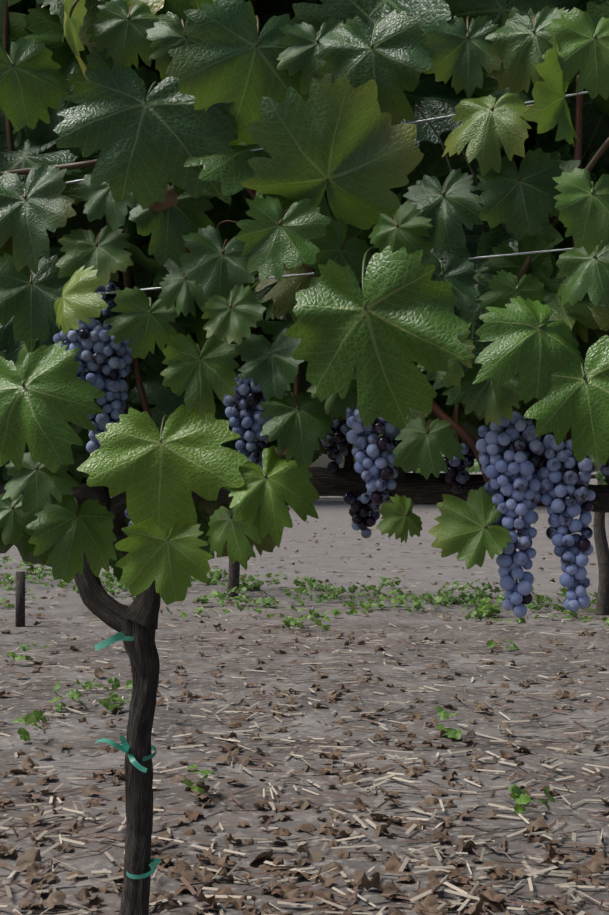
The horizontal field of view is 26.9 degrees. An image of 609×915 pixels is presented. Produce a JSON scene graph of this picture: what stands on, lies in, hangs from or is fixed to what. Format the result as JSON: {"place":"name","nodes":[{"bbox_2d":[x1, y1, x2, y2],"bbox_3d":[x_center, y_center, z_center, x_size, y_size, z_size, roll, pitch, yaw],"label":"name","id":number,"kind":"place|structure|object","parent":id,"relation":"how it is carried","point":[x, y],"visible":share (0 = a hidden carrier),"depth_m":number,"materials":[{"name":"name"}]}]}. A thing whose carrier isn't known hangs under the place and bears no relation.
{"place":"outdoors","nodes":[
{"label":"outdoors","id":0,"kind":"place"},
{"bbox_2d":[0,472,608,914],"bbox_3d":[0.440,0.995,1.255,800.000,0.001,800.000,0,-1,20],"label":"ground","id":1,"kind":"structure","parent":0,"point":[346,570],"depth_m":4.98,"materials":[{"name":"brown soil"}]},
{"bbox_2d":[0,0,608,914],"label":"grape vine","id":2,"kind":"object","parent":1,"relation":"on","point":[310,116],"depth_m":1.31,"materials":[{"name":"green plant"}]},
{"bbox_2d":[95,631,160,878],"bbox_3d":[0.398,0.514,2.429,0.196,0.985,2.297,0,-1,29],"label":"plant ties","id":3,"kind":"object","parent":2,"relation":"attached to","point":[153,864],"visible":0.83,"depth_m":1.47,"materials":[{"name":"teal plastic"}]},
{"bbox_2d":[0,0,608,590],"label":"vine shoots","id":4,"kind":"object","parent":2,"relation":"attached to","point":[468,438],"visible":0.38,"depth_m":1.32,"materials":[{"name":"plant"}]},
{"bbox_2d":[53,282,608,616],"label":"grape clusters","id":5,"kind":"object","parent":2,"relation":"hanging from","point":[529,466],"visible":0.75,"depth_m":1.26,"materials":[{"name":"food"}]},
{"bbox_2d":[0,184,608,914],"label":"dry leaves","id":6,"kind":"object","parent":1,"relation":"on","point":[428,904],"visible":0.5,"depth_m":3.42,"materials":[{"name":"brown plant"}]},
{"bbox_2d":[0,555,608,813],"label":"ground weeds","id":7,"kind":"object","parent":1,"relation":"on","point":[446,600],"visible":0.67,"depth_m":8.82,"materials":[{"name":"green plant"}]},
{"bbox_2d":[0,506,608,914],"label":"straw","id":8,"kind":"object","parent":1,"relation":"on","point":[276,872],"visible":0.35,"depth_m":3.70,"materials":[{"name":"beige plant"}]},
{"bbox_2d":[15,453,608,626],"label":"trunks","id":9,"kind":"object","parent":1,"relation":"on","point":[602,553],"depth_m":8.53,"materials":[{"name":"brown wood"}]},
{"bbox_2d":[412,461,608,504],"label":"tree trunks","id":10,"kind":"object","parent":1,"relation":"on","point":[425,503],"depth_m":34.80,"materials":[{"name":"plant"}]},
{"bbox_2d":[24,91,587,500],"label":"trellis wires","id":11,"kind":"object","parent":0,"point":[469,258],"visible":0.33,"depth_m":1.26,"materials":[{"name":"silver metal"}]}
]}

